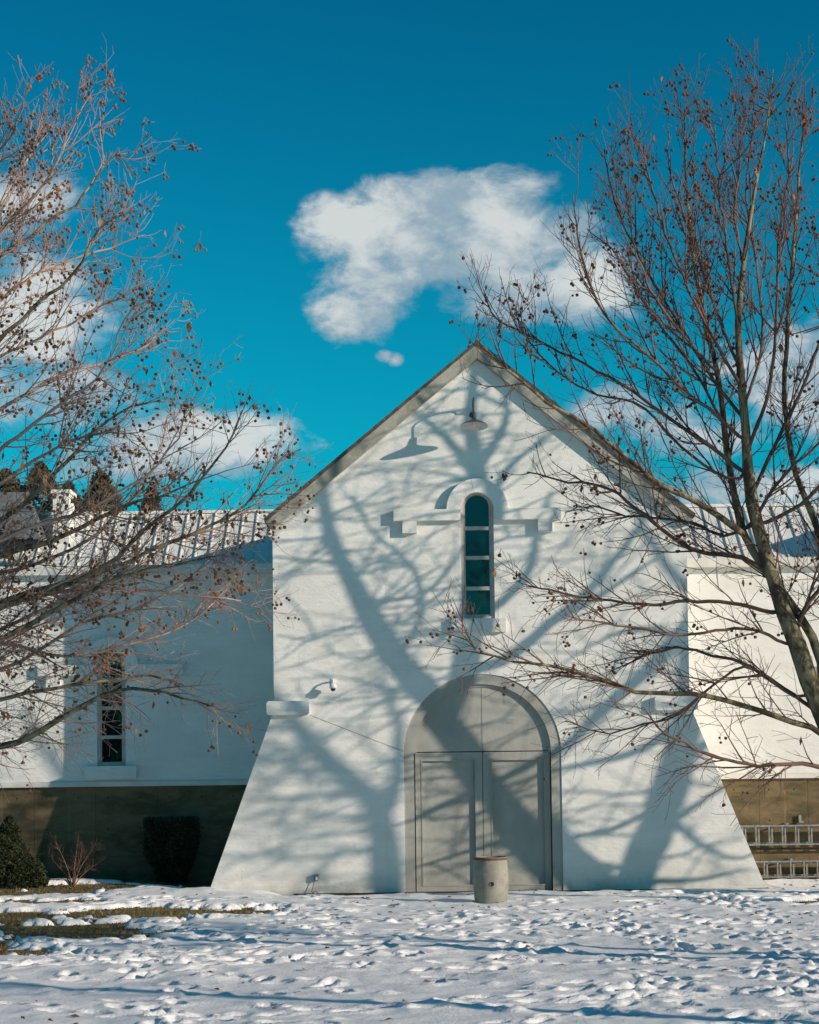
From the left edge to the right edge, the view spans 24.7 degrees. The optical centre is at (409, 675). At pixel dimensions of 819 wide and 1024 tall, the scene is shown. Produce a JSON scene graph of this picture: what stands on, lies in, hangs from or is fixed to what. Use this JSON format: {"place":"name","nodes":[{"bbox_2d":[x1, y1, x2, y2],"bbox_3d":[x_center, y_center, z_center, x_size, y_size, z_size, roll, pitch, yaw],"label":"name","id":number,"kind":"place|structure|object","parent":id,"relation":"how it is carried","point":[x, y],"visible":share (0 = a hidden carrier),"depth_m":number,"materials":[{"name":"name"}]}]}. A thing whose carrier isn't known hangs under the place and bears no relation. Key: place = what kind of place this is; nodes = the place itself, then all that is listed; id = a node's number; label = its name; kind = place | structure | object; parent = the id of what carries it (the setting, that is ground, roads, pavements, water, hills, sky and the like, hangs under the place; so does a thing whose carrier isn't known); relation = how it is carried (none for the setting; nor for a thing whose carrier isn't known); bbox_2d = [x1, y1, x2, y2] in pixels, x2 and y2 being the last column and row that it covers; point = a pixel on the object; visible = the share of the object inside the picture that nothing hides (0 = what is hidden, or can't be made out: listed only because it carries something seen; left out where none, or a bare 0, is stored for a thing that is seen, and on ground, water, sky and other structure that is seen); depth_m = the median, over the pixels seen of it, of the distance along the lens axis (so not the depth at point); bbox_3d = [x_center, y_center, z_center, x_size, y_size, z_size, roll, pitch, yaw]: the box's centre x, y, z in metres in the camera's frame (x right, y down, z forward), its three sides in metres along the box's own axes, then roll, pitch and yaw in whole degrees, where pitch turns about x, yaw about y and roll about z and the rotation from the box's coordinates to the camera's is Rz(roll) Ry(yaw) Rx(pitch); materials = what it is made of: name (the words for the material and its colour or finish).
{"place":"outdoors","nodes":[
{"label":"outdoors","id":0,"kind":"place"},
{"bbox_2d":[0,880,817,955],"bbox_3d":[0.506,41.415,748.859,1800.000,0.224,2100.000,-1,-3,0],"label":"lawn","id":1,"kind":"structure","parent":0,"point":[54,889],"depth_m":30.82,"materials":[{"name":"green plant"}]},
{"bbox_2d":[0,468,24,491],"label":"conifer","id":2,"kind":"object","parent":1,"relation":"on","point":[9,487],"visible":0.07,"depth_m":66.19,"materials":[{"name":"green plant"}]},
{"bbox_2d":[0,815,35,888],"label":"evergreen shrub","id":3,"kind":"object","parent":1,"relation":"on","point":[9,824],"visible":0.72,"depth_m":36.01,"materials":[{"name":"green plant"}]},
{"bbox_2d":[0,837,49,888],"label":"evergreen shrub","id":4,"kind":"object","parent":1,"relation":"on","point":[38,877],"visible":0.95,"depth_m":35.69,"materials":[{"name":"green plant"}]},
{"bbox_2d":[20,460,61,511],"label":"conifer","id":5,"kind":"object","parent":1,"relation":"on","point":[42,466],"visible":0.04,"depth_m":62.17,"materials":[{"name":"green plant"}]},
{"bbox_2d":[50,480,81,511],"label":"conifer","id":6,"kind":"object","parent":1,"relation":"on","point":[72,487],"depth_m":70.30,"materials":[{"name":"green plant"}]},
{"bbox_2d":[45,826,109,884],"bbox_3d":[-6.535,3.509,36.141,1.417,1.269,0.775,-1,-3,0],"label":"bare shrub","id":7,"kind":"object","parent":1,"relation":"on","point":[73,881],"visible":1,"depth_m":36.15,"materials":[{"name":"brown plant"}]},
{"bbox_2d":[77,470,120,511],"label":"conifer","id":8,"kind":"object","parent":1,"relation":"on","point":[94,490],"visible":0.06,"depth_m":60.11,"materials":[{"name":"green plant"}]},
{"bbox_2d":[137,482,163,510],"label":"conifer","id":9,"kind":"object","parent":1,"relation":"on","point":[151,496],"visible":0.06,"depth_m":64.23,"materials":[{"name":"green plant"}]},
{"bbox_2d":[140,815,203,883],"bbox_3d":[-4.665,3.460,36.648,1.247,1.441,0.969,-1,-3,0],"label":"clipped yew","id":10,"kind":"object","parent":1,"relation":"on","point":[171,869],"visible":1,"depth_m":36.43,"materials":[{"name":"green plant"}]},
{"bbox_2d":[0,341,818,895],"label":"gabled hall","id":11,"kind":"structure","parent":1,"relation":"on","point":[388,765],"depth_m":35.15,"materials":[{"name":"white paint"}]},
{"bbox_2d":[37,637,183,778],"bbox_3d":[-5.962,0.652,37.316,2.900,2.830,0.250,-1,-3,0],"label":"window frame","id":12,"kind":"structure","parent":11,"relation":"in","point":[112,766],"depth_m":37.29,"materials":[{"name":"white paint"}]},
{"bbox_2d":[307,874,318,894],"bbox_3d":[-1.814,3.914,34.771,0.264,0.414,0.123,0,-3,-16],"label":"outlet box","id":13,"kind":"object","parent":11,"relation":"attached to","point":[315,877],"visible":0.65,"depth_m":34.77,"materials":[{"name":"grey metal"}]},
{"bbox_2d":[329,678,336,690],"bbox_3d":[-1.428,0.172,34.904,0.140,0.255,0.269,-1,-3,0],"label":"security camera","id":14,"kind":"object","parent":11,"relation":"attached to","point":[332,686],"visible":1,"depth_m":34.81,"materials":[{"name":"white plastic"}]},
{"bbox_2d":[460,397,487,430],"bbox_3d":[1.195,-4.892,34.855,0.524,0.639,0.895,-1,-3,0],"label":"wall lamp","id":15,"kind":"object","parent":11,"relation":"attached to","point":[473,423],"visible":1,"depth_m":34.72,"materials":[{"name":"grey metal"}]},
{"bbox_2d":[393,478,560,632],"bbox_3d":[1.283,-2.256,35.160,3.150,2.895,0.250,-1,-3,0],"label":"window frame","id":16,"kind":"structure","parent":11,"relation":"in","point":[472,502],"depth_m":35.16,"materials":[{"name":"white paint"}]},
{"bbox_2d":[740,823,818,845],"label":"ladder","id":17,"kind":"object","parent":11,"relation":"attached to","point":[759,843],"visible":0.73,"depth_m":36.93,"materials":[{"name":"metal"}]},
{"bbox_2d":[755,858,818,877],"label":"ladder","id":18,"kind":"object","parent":11,"relation":"attached to","point":[790,875],"visible":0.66,"depth_m":36.90,"materials":[{"name":"metal"}]},
{"bbox_2d":[811,656,816,666],"bbox_3d":[9.497,-0.299,37.321,2.900,0.212,0.180,-1,-3,0],"label":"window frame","id":19,"kind":"structure","parent":11,"relation":"in","point":[813,658],"depth_m":37.23,"materials":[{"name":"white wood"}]},
{"bbox_2d":[0,878,818,1023],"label":"snow cover","id":20,"kind":"object","parent":1,"relation":"on","point":[621,972],"visible":0.98,"depth_m":21.82,"materials":[{"name":"white snow"}]},
{"bbox_2d":[0,33,333,797],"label":"plane tree","id":21,"kind":"object","parent":20,"relation":"on","point":[66,597],"visible":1,"depth_m":20.13,"materials":[{"name":"brown plant"}]},
{"bbox_2d":[405,33,818,829],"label":"plane tree","id":22,"kind":"object","parent":20,"relation":"on","point":[791,617],"visible":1,"depth_m":21.13,"materials":[{"name":"brown plant"}]},
{"bbox_2d":[0,877,818,1023],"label":"fallen leaves","id":23,"kind":"object","parent":1,"relation":"on","point":[76,1015],"visible":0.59,"depth_m":29.23,"materials":[{"name":"brown plant"}]},
{"bbox_2d":[473,856,508,903],"bbox_3d":[1.383,3.517,31.756,0.612,0.866,0.618,-1,-3,0],"label":"barrel planter","id":24,"kind":"object","parent":1,"relation":"on","point":[490,880],"visible":0.9,"depth_m":31.51,"materials":[{"name":"grey stone"}]},
{"bbox_2d":[782,249,818,333],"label":"plane tree","id":25,"kind":"object","parent":1,"relation":"on","point":[818,309],"visible":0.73,"depth_m":30.26,"materials":[{"name":"brown plant"}]},
{"bbox_2d":[0,0,818,511],"label":"sky","id":26,"kind":"structure","parent":0,"point":[347,159],"materials":[{"name":"blue"}]}
]}

